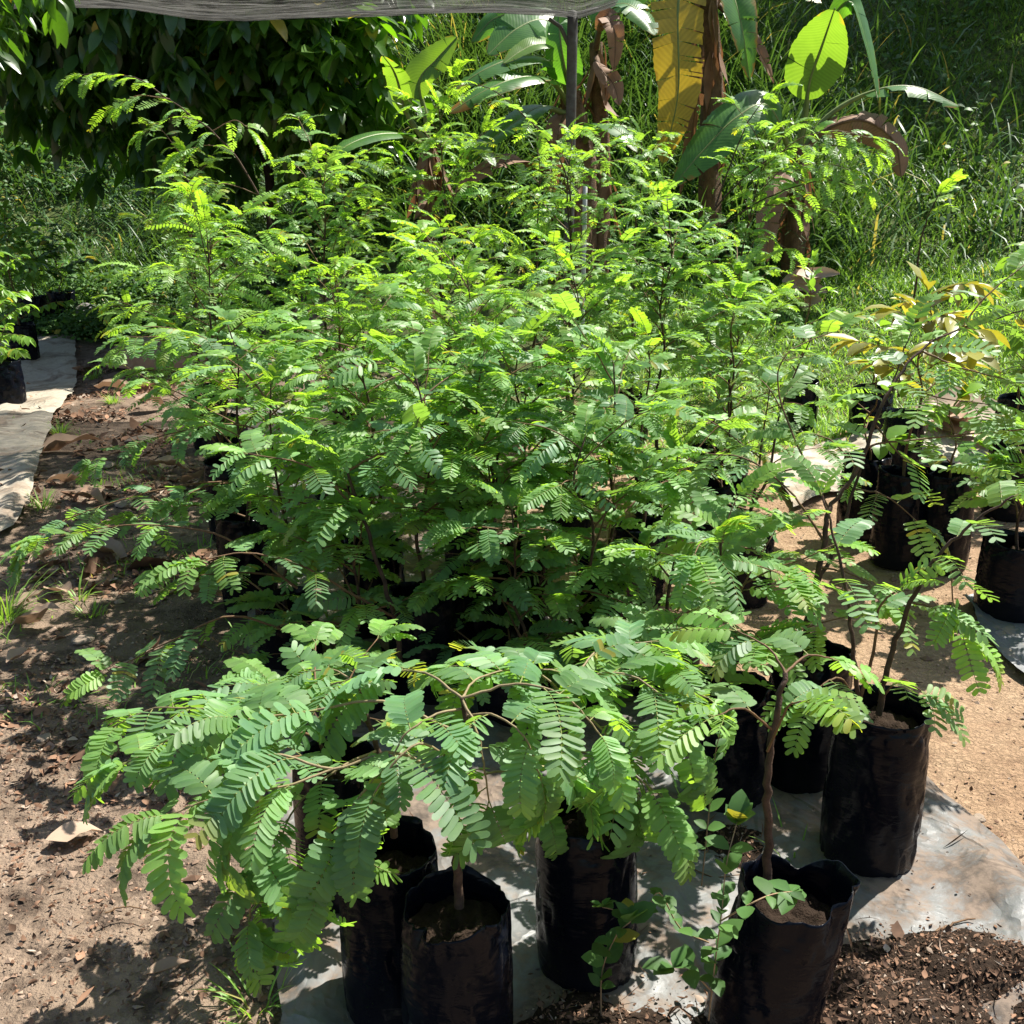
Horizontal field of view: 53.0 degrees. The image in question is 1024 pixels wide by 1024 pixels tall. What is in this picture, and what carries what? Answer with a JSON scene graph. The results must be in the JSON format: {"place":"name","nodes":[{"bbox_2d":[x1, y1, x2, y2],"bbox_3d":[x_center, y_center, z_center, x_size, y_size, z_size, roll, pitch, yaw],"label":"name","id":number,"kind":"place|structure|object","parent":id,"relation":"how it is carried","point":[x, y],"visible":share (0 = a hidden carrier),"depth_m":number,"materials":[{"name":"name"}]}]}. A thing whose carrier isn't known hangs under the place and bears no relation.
{"place":"outdoors","nodes":[
{"label":"outdoors","id":0,"kind":"place"},
{"bbox_2d":[1,177,386,338],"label":"tall grass","id":1,"kind":"structure","parent":0,"point":[104,298],"depth_m":11.25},
{"bbox_2d":[0,0,1023,1023],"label":"ground","id":2,"kind":"structure","parent":0,"point":[993,768],"depth_m":3.48,"materials":[{"name":"soil"}]},
{"bbox_2d":[10,602,60,625],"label":"dry leaf","id":3,"kind":"object","parent":2,"relation":"on","point":[33,616],"visible":1,"depth_m":3.56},
{"bbox_2d":[0,566,74,626],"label":"grass tuft","id":4,"kind":"object","parent":2,"relation":"on","point":[8,608],"visible":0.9,"depth_m":3.65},
{"bbox_2d":[0,333,76,530],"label":"ground sheet","id":5,"kind":"object","parent":2,"relation":"on","point":[50,389],"visible":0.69,"depth_m":6.52,"materials":[{"name":"plastic"}]},
{"bbox_2d":[0,252,38,403],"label":"potted shrub","id":6,"kind":"object","parent":5,"relation":"on","point":[12,387],"visible":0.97,"depth_m":6.98,"materials":[{"name":"green plant"}]},
{"bbox_2d":[0,200,74,359],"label":"potted shrub","id":7,"kind":"object","parent":5,"relation":"on","point":[27,329],"visible":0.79,"depth_m":9.02,"materials":[{"name":"green plant"}]},
{"bbox_2d":[0,219,76,333],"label":"potted shrub","id":8,"kind":"object","parent":2,"relation":"on","point":[39,301],"visible":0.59,"depth_m":10.25,"materials":[{"name":"green plant"}]},
{"bbox_2d":[0,0,79,95],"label":"tree","id":9,"kind":"object","parent":2,"relation":"on","point":[57,22],"visible":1,"depth_m":5.26,"materials":[{"name":"green plant"}]},
{"bbox_2d":[16,223,100,330],"bbox_3d":[-4.652,-2.475,10.788,0.857,1.098,0.891,0,18,0],"label":"potted shrub","id":10,"kind":"object","parent":2,"relation":"on","point":[52,296],"visible":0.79,"depth_m":10.63,"materials":[{"name":"green plant"}]},
{"bbox_2d":[42,433,102,451],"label":"dry leaf","id":11,"kind":"object","parent":2,"relation":"on","point":[56,441],"visible":0.9,"depth_m":5.94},
{"bbox_2d":[46,821,102,841],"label":"dry leaf","id":12,"kind":"object","parent":2,"relation":"on","point":[67,831],"visible":0.98,"depth_m":2.43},
{"bbox_2d":[69,486,104,502],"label":"dry leaf","id":13,"kind":"object","parent":2,"relation":"on","point":[88,492],"visible":0.98,"depth_m":4.92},
{"bbox_2d":[84,535,126,559],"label":"dry leaf","id":14,"kind":"object","parent":2,"relation":"on","point":[112,545],"visible":0.73,"depth_m":4.22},
{"bbox_2d":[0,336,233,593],"bbox_3d":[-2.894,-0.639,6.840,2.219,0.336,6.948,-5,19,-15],"label":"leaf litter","id":15,"kind":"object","parent":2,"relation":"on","point":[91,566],"visible":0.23,"depth_m":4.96,"materials":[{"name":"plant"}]},
{"bbox_2d":[0,349,242,733],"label":"path grass","id":16,"kind":"structure","parent":2,"relation":"on","point":[118,572],"depth_m":3.78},
{"bbox_2d":[0,341,247,816],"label":"leaf litter","id":17,"kind":"object","parent":2,"relation":"on","point":[81,753],"visible":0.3,"depth_m":3.48,"materials":[{"name":"plant"}]},
{"bbox_2d":[0,603,279,1023],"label":"leaf litter","id":18,"kind":"object","parent":2,"relation":"on","point":[90,951],"visible":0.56,"depth_m":2.15,"materials":[{"name":"plant"}]},
{"bbox_2d":[0,556,280,1023],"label":"pebbles","id":19,"kind":"object","parent":2,"relation":"on","point":[159,935],"visible":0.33,"depth_m":2.31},
{"bbox_2d":[105,336,207,371],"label":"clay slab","id":20,"kind":"structure","parent":2,"relation":"on","point":[134,362],"depth_m":8.63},
{"bbox_2d":[0,239,315,342],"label":"ground cover","id":21,"kind":"object","parent":2,"relation":"on","point":[78,321],"visible":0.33,"depth_m":10.54,"materials":[{"name":"green plant"}]},
{"bbox_2d":[6,305,322,615],"bbox_3d":[-1.061,-0.158,3.537,0.982,1.089,1.078,0,18,0],"label":"sapling","id":22,"kind":"object","parent":2,"relation":"on","point":[234,525],"visible":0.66,"depth_m":3.42,"materials":[{"name":"green plant"}]},
{"bbox_2d":[144,956,191,974],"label":"dry leaf","id":23,"kind":"object","parent":2,"relation":"on","point":[164,964],"visible":1,"depth_m":2.02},
{"bbox_2d":[147,455,188,468],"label":"dry leaf","id":24,"kind":"object","parent":2,"relation":"on","point":[168,460],"visible":0.92,"depth_m":5.52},
{"bbox_2d":[86,122,281,449],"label":"sapling","id":25,"kind":"object","parent":2,"relation":"on","point":[201,441],"visible":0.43,"depth_m":5.64,"materials":[{"name":"green plant"}]},
{"bbox_2d":[55,72,325,455],"bbox_3d":[-1.401,-0.996,4.793,0.985,1.928,0.988,15,23,39],"label":"sapling","id":26,"kind":"object","parent":2,"relation":"on","point":[163,211],"visible":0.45,"depth_m":4.67,"materials":[{"name":"green plant"}]},
{"bbox_2d":[83,176,304,541],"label":"sapling","id":27,"kind":"object","parent":2,"relation":"on","point":[203,225],"visible":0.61,"depth_m":4.13,"materials":[{"name":"green plant"}]},
{"bbox_2d":[0,348,388,707],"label":"sapling","id":28,"kind":"object","parent":2,"relation":"on","point":[275,641],"visible":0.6,"depth_m":2.97,"materials":[{"name":"green plant"}]},
{"bbox_2d":[0,8,433,287],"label":"tree","id":29,"kind":"object","parent":2,"relation":"on","point":[119,41],"visible":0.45,"depth_m":8.82,"materials":[{"name":"green plant"}]},
{"bbox_2d":[0,13,446,312],"bbox_3d":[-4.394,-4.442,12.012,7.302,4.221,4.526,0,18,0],"label":"undergrowth","id":30,"kind":"object","parent":2,"relation":"on","point":[117,193],"visible":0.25,"depth_m":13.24,"materials":[{"name":"green plant"}]},
{"bbox_2d":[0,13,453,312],"bbox_3d":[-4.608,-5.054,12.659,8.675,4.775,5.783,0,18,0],"label":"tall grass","id":31,"kind":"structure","parent":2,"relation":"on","point":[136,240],"depth_m":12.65,"materials":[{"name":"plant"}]},
{"bbox_2d":[189,936,295,1023],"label":"grass tuft","id":32,"kind":"object","parent":2,"relation":"on","point":[224,994],"visible":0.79,"depth_m":1.96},
{"bbox_2d":[80,645,437,1023],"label":"sapling","id":33,"kind":"object","parent":2,"relation":"on","point":[370,941],"visible":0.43,"depth_m":1.81,"materials":[{"name":"plant"}]},
{"bbox_2d":[185,619,433,913],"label":"sapling","id":34,"kind":"object","parent":2,"relation":"on","point":[249,674],"visible":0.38,"depth_m":2.12,"materials":[{"name":"green plant"}]},
{"bbox_2d":[184,16,438,320],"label":"tree","id":35,"kind":"object","parent":2,"relation":"on","point":[286,89],"visible":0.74,"depth_m":8.63,"materials":[{"name":"green plant"}]},
{"bbox_2d":[200,244,456,564],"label":"sapling","id":36,"kind":"object","parent":2,"relation":"on","point":[339,265],"visible":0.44,"depth_m":3.86,"materials":[{"name":"green plant"}]},
{"bbox_2d":[229,111,431,499],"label":"sapling","id":37,"kind":"object","parent":2,"relation":"on","point":[319,151],"visible":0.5,"depth_m":4.57,"materials":[{"name":"green plant"}]},
{"bbox_2d":[137,325,557,704],"bbox_3d":[-0.384,0.073,2.829,1.266,1.106,0.562,-10,20,-27],"label":"sapling","id":38,"kind":"object","parent":2,"relation":"on","point":[344,454],"visible":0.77,"depth_m":2.75,"materials":[{"name":"green plant"}]},
{"bbox_2d":[221,447,479,713],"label":"sapling","id":39,"kind":"object","parent":2,"relation":"on","point":[385,528],"visible":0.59,"depth_m":2.83,"materials":[{"name":"green plant"}]},
{"bbox_2d":[262,150,439,426],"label":"sapling","id":40,"kind":"object","parent":2,"relation":"on","point":[349,232],"visible":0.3,"depth_m":5.67,"materials":[{"name":"green plant"}]},
{"bbox_2d":[69,647,637,1023],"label":"sapling","id":41,"kind":"object","parent":2,"relation":"on","point":[456,958],"visible":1,"depth_m":1.57,"materials":[{"name":"green plant"}]},
{"bbox_2d":[210,282,525,638],"bbox_3d":[-0.497,-0.105,3.259,0.907,1.170,1.021,14,23,37],"label":"sapling","id":42,"kind":"object","parent":2,"relation":"on","point":[370,323],"visible":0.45,"depth_m":3.17,"materials":[{"name":"green plant"}]},
{"bbox_2d":[331,35,495,327],"bbox_3d":[-0.763,-2.357,7.557,1.183,2.162,0.859,-3,18,-10],"label":"banana plant","id":43,"kind":"object","parent":2,"relation":"on","point":[420,69],"visible":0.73,"depth_m":7.55,"materials":[{"name":"green plant"}]},
{"bbox_2d":[346,59,529,438],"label":"sapling","id":44,"kind":"object","parent":2,"relation":"on","point":[454,70],"visible":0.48,"depth_m":4.98,"materials":[{"name":"green plant"}]},
{"bbox_2d":[343,209,560,519],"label":"sapling","id":45,"kind":"object","parent":2,"relation":"on","point":[478,235],"visible":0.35,"depth_m":4.34,"materials":[{"name":"green plant"}]},
{"bbox_2d":[365,221,577,580],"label":"sapling","id":46,"kind":"object","parent":2,"relation":"on","point":[472,273],"visible":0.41,"depth_m":3.68,"materials":[{"name":"green plant"}]},
{"bbox_2d":[337,316,631,669],"bbox_3d":[-0.063,-0.033,3.142,0.753,1.147,0.761,9,20,26],"label":"sapling","id":47,"kind":"object","parent":2,"relation":"on","point":[470,630],"visible":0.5,"depth_m":3.05,"materials":[{"name":"green plant"}]},
{"bbox_2d":[377,473,637,726],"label":"sapling","id":48,"kind":"object","parent":2,"relation":"on","point":[558,596],"visible":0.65,"depth_m":2.83,"materials":[{"name":"green plant"}]},
{"bbox_2d":[365,310,652,636],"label":"sapling","id":49,"kind":"object","parent":2,"relation":"on","point":[519,336],"visible":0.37,"depth_m":3.16,"materials":[{"name":"green plant"}]},
{"bbox_2d":[468,112,622,442],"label":"sapling","id":50,"kind":"object","parent":2,"relation":"on","point":[554,199],"visible":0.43,"depth_m":5.74,"materials":[{"name":"green plant"}]},
{"bbox_2d":[443,81,653,454],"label":"sapling","id":51,"kind":"object","parent":2,"relation":"on","point":[572,153],"visible":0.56,"depth_m":4.86,"materials":[{"name":"green plant"}]},
{"bbox_2d":[449,0,658,295],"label":"banana plant","id":52,"kind":"object","parent":2,"relation":"on","point":[520,37],"visible":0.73,"depth_m":7.68,"materials":[{"name":"green plant"}]},
{"bbox_2d":[410,394,700,709],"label":"sapling","id":53,"kind":"object","parent":2,"relation":"on","point":[587,419],"visible":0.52,"depth_m":2.82,"materials":[{"name":"green plant"}]},
{"bbox_2d":[548,17,577,352],"bbox_3d":[0.342,-2.191,7.279,0.203,2.493,0.072,0,18,0],"label":"metal post","id":54,"kind":"object","parent":2,"relation":"on","point":[570,38],"visible":0.41,"depth_m":7.01,"materials":[{"name":"metal"}]},
{"bbox_2d":[13,0,617,20],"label":"shade cloth","id":55,"kind":"object","parent":54,"relation":"attached to","point":[238,10],"visible":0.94,"depth_m":6.51,"materials":[{"name":"fabric"}]},
{"bbox_2d":[483,228,659,547],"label":"sapling","id":56,"kind":"object","parent":2,"relation":"on","point":[553,323],"visible":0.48,"depth_m":4.12,"materials":[{"name":"green plant"}]},
{"bbox_2d":[121,0,1023,295],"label":"tall grass","id":57,"kind":"structure","parent":2,"relation":"on","point":[461,210],"depth_m":9.91,"materials":[{"name":"plant"}]},
{"bbox_2d":[408,617,738,992],"bbox_3d":[0.109,0.558,2.007,0.586,0.680,0.465,7,19,22],"label":"sapling","id":58,"kind":"object","parent":2,"relation":"on","point":[575,877],"visible":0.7,"depth_m":1.86,"materials":[{"name":"green plant"}]},
{"bbox_2d":[580,186,586,356],"bbox_3d":[0.518,-1.690,7.463,0.033,1.308,0.033,0,18,0],"label":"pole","id":59,"kind":"object","parent":2,"relation":"on","point":[583,270],"visible":0.28,"depth_m":7.37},
{"bbox_2d":[516,990,671,1023],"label":"mulch heap","id":60,"kind":"object","parent":2,"relation":"on","point":[582,998],"visible":0.3,"depth_m":1.88,"materials":[{"name":"soil"}]},
{"bbox_2d":[493,290,717,662],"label":"sapling","id":61,"kind":"object","parent":2,"relation":"on","point":[569,306],"visible":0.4,"depth_m":3.07,"materials":[{"name":"green plant"}]},
{"bbox_2d":[187,0,1023,338],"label":"undergrowth","id":62,"kind":"object","parent":2,"relation":"on","point":[947,120],"visible":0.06,"depth_m":10.95,"materials":[{"name":"green plant"}]},
{"bbox_2d":[226,398,1023,1023],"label":"ground sheet","id":63,"kind":"object","parent":2,"relation":"on","point":[980,862],"visible":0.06,"depth_m":2.23,"materials":[{"name":"grey plastic"}]},
{"bbox_2d":[581,901,656,1015],"bbox_3d":[0.181,0.792,1.776,0.124,0.328,0.088,9,20,26],"label":"weed plant","id":64,"kind":"object","parent":63,"relation":"on","point":[614,939],"visible":0.99,"depth_m":1.76,"materials":[{"name":"green plant"}]},
{"bbox_2d":[590,887,708,942],"bbox_3d":[0.257,0.734,1.810,0.281,0.211,0.069,-10,21,-29],"label":"weed plant","id":65,"kind":"object","parent":63,"relation":"on","point":[668,903],"visible":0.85,"depth_m":1.79,"materials":[{"name":"green plant"}]},
{"bbox_2d":[694,703,735,885],"bbox_3d":[0.382,0.561,1.971,0.069,0.449,0.101,0,18,0],"label":"weed plant","id":66,"kind":"object","parent":63,"relation":"on","point":[715,804],"visible":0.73,"depth_m":1.97,"materials":[{"name":"green plant"}]},
{"bbox_2d":[642,789,806,1020],"bbox_3d":[0.350,0.681,1.658,0.280,0.456,0.125,-9,20,-26],"label":"weed plant","id":67,"kind":"object","parent":63,"relation":"on","point":[739,811],"visible":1,"depth_m":1.65,"materials":[{"name":"green plant"}]},
{"bbox_2d":[559,109,727,443],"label":"sapling","id":68,"kind":"object","parent":2,"relation":"on","point":[629,189],"visible":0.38,"depth_m":5.66,"materials":[{"name":"green plant"}]},
{"bbox_2d":[542,405,782,704],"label":"sapling","id":69,"kind":"object","parent":2,"relation":"on","point":[672,438],"visible":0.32,"depth_m":2.95,"materials":[{"name":"green plant"}]},
{"bbox_2d":[561,306,763,607],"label":"sapling","id":70,"kind":"object","parent":2,"relation":"on","point":[644,324],"visible":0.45,"depth_m":3.55,"materials":[{"name":"green plant"}]},
{"bbox_2d":[585,176,769,519],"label":"sapling","id":71,"kind":"object","parent":2,"relation":"on","point":[670,200],"visible":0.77,"depth_m":4.34,"materials":[{"name":"green plant"}]},
{"bbox_2d":[347,806,1022,1023],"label":"mulch twigs","id":72,"kind":"object","parent":2,"relation":"on","point":[688,1014],"visible":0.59,"depth_m":1.93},
{"bbox_2d":[613,0,821,268],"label":"banana plant","id":73,"kind":"object","parent":2,"relation":"on","point":[700,18],"visible":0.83,"depth_m":8.07,"materials":[{"name":"yellow plant"}]},
{"bbox_2d":[696,824,763,867],"bbox_3d":[0.520,0.789,2.380,0.340,0.089,0.238,0,18,0],"label":"mulch heap","id":74,"kind":"object","parent":2,"relation":"on","point":[754,854],"visible":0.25,"depth_m":2.37,"materials":[{"name":"soil"}]},
{"bbox_2d":[632,229,828,480],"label":"sapling","id":75,"kind":"object","parent":2,"relation":"on","point":[739,267],"visible":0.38,"depth_m":4.64,"materials":[{"name":"green plant"}]},
{"bbox_2d":[651,268,812,537],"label":"sapling","id":76,"kind":"object","parent":2,"relation":"on","point":[716,483],"visible":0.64,"depth_m":4.11,"materials":[{"name":"green plant"}]},
{"bbox_2d":[550,460,915,812],"bbox_3d":[0.482,0.332,2.430,0.917,0.869,0.567,-14,23,-38],"label":"sapling","id":77,"kind":"object","parent":2,"relation":"on","point":[740,764],"visible":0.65,"depth_m":2.38,"materials":[{"name":"green plant"}]},
{"bbox_2d":[648,310,870,608],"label":"sapling","id":78,"kind":"object","parent":2,"relation":"on","point":[764,378],"visible":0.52,"depth_m":3.67,"materials":[{"name":"green plant"}]},
{"bbox_2d":[499,763,1023,1023],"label":"mulch chips","id":79,"kind":"object","parent":2,"relation":"on","point":[897,931],"visible":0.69,"depth_m":1.93,"materials":[{"name":"wood"}]},
{"bbox_2d":[627,81,904,469],"bbox_3d":[1.183,-1.051,4.974,1.209,1.942,1.076,5,19,14],"label":"sapling","id":80,"kind":"object","parent":2,"relation":"on","point":[772,156],"visible":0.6,"depth_m":4.81,"materials":[{"name":"green plant"}]},
{"bbox_2d":[649,608,884,1023],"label":"sapling","id":81,"kind":"object","parent":2,"relation":"on","point":[775,966],"visible":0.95,"depth_m":1.74,"materials":[{"name":"black plastic"}]},
{"bbox_2d":[767,249,840,434],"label":"potted sapling","id":82,"kind":"object","parent":2,"relation":"on","point":[809,396],"visible":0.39,"depth_m":6.20,"materials":[{"name":"plant"}]},
{"bbox_2d":[591,445,1022,837],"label":"leaf litter","id":83,"kind":"object","parent":2,"relation":"on","point":[971,787],"visible":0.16,"depth_m":3.31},
{"bbox_2d":[595,468,1023,840],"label":"pebbles","id":84,"kind":"object","parent":2,"relation":"on","point":[924,658],"visible":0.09,"depth_m":3.73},
{"bbox_2d":[782,267,839,307],"bbox_3d":[2.314,-1.778,8.114,0.358,0.332,0.385,-5,19,-15],"label":"dead banana leaf","id":85,"kind":"object","parent":2,"relation":"on","point":[799,280],"visible":0.77,"depth_m":8.02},
{"bbox_2d":[672,0,959,282],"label":"banana plant","id":86,"kind":"object","parent":2,"relation":"on","point":[817,55],"visible":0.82,"depth_m":8.13,"materials":[{"name":"green plant"}]},
{"bbox_2d":[641,0,1023,308],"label":"bank grass","id":87,"kind":"structure","parent":2,"relation":"on","point":[873,287],"depth_m":10.18,"materials":[{"name":"plant"}]},
{"bbox_2d":[642,242,1023,793],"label":"sapling","id":88,"kind":"object","parent":2,"relation":"on","point":[806,772],"visible":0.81,"depth_m":2.54,"materials":[{"name":"green plant"}]},
{"bbox_2d":[691,944,993,1023],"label":"mulch heap","id":89,"kind":"object","parent":2,"relation":"on","point":[873,1018],"visible":0.23,"depth_m":1.87,"materials":[{"name":"soil"}]},
{"bbox_2d":[829,352,925,542],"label":"potted sapling","id":90,"kind":"object","parent":2,"relation":"on","point":[877,456],"visible":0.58,"depth_m":4.33,"materials":[{"name":"black plastic"}]},
{"bbox_2d":[768,424,987,506],"bbox_3d":[2.243,-0.333,5.734,2.363,0.064,0.965,-7,19,-21],"label":"ground sheet","id":91,"kind":"object","parent":2,"relation":"on","point":[802,492],"visible":0.26,"depth_m":5.78,"materials":[{"name":"plastic"}]},
{"bbox_2d":[915,386,996,439],"bbox_3d":[2.705,-0.579,6.077,0.568,0.295,0.480,12,22,33],"label":"dead banana leaf","id":92,"kind":"object","parent":91,"relation":"on","point":[955,419],"visible":0.3,"depth_m":6.11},
{"bbox_2d":[848,319,914,434],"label":"potted sapling","id":93,"kind":"object","parent":2,"relation":"on","point":[855,410],"visible":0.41,"depth_m":6.13,"materials":[{"name":"black plastic"}]},
{"bbox_2d":[757,450,1023,877],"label":"sapling","id":94,"kind":"object","parent":2,"relation":"on","point":[873,796],"visible":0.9,"depth_m":2.16,"materials":[{"name":"plant"}]},
{"bbox_2d":[772,0,1023,163],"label":"tall grass","id":95,"kind":"structure","parent":2,"relation":"on","point":[1004,89],"depth_m":11.29,"materials":[{"name":"plant"}]},
{"bbox_2d":[825,261,1009,570],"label":"potted sapling","id":96,"kind":"object","parent":2,"relation":"on","point":[889,540],"visible":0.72,"depth_m":4.02,"materials":[{"name":"plant"}]},
{"bbox_2d":[882,168,968,465],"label":"sapling","id":97,"kind":"object","parent":2,"relation":"on","point":[946,185],"visible":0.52,"depth_m":5.32,"materials":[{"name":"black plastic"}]},
{"bbox_2d":[852,928,1023,1004],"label":"mulch heap","id":98,"kind":"object","parent":2,"relation":"on","point":[941,970],"visible":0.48,"depth_m":1.97,"materials":[{"name":"soil"}]},
{"bbox_2d":[895,382,992,575],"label":"potted sapling","id":99,"kind":"object","parent":2,"relation":"on","point":[940,517],"visible":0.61,"depth_m":4.00,"materials":[{"name":"black plastic"}]},
{"bbox_2d":[938,373,1023,622],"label":"sapling","id":100,"kind":"object","parent":2,"relation":"on","point":[1000,570],"visible":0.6,"depth_m":3.58,"materials":[{"name":"green plant"}]},
{"bbox_2d":[953,242,1023,406],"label":"sapling","id":101,"kind":"object","parent":2,"relation":"on","point":[1012,295],"visible":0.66,"depth_m":4.81,"materials":[{"name":"green plant"}]},
{"bbox_2d":[959,349,1023,521],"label":"potted sapling","id":102,"kind":"object","parent":2,"relation":"on","point":[1008,514],"visible":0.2,"depth_m":4.71,"materials":[{"name":"plant"}]},
{"bbox_2d":[965,593,1023,671],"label":"ground sheet","id":103,"kind":"object","parent":2,"relation":"on","point":[1008,637],"visible":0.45,"depth_m":3.48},
{"bbox_2d":[969,251,1023,418],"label":"potted sapling","id":104,"kind":"object","parent":2,"relation":"on","point":[1016,345],"visible":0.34,"depth_m":5.73,"materials":[{"name":"plant"}]},
{"bbox_2d":[585,261,1023,468],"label":"lawn grass","id":105,"kind":"structure","parent":0,"point":[825,420],"depth_m":7.66,"materials":[{"name":"plant"}]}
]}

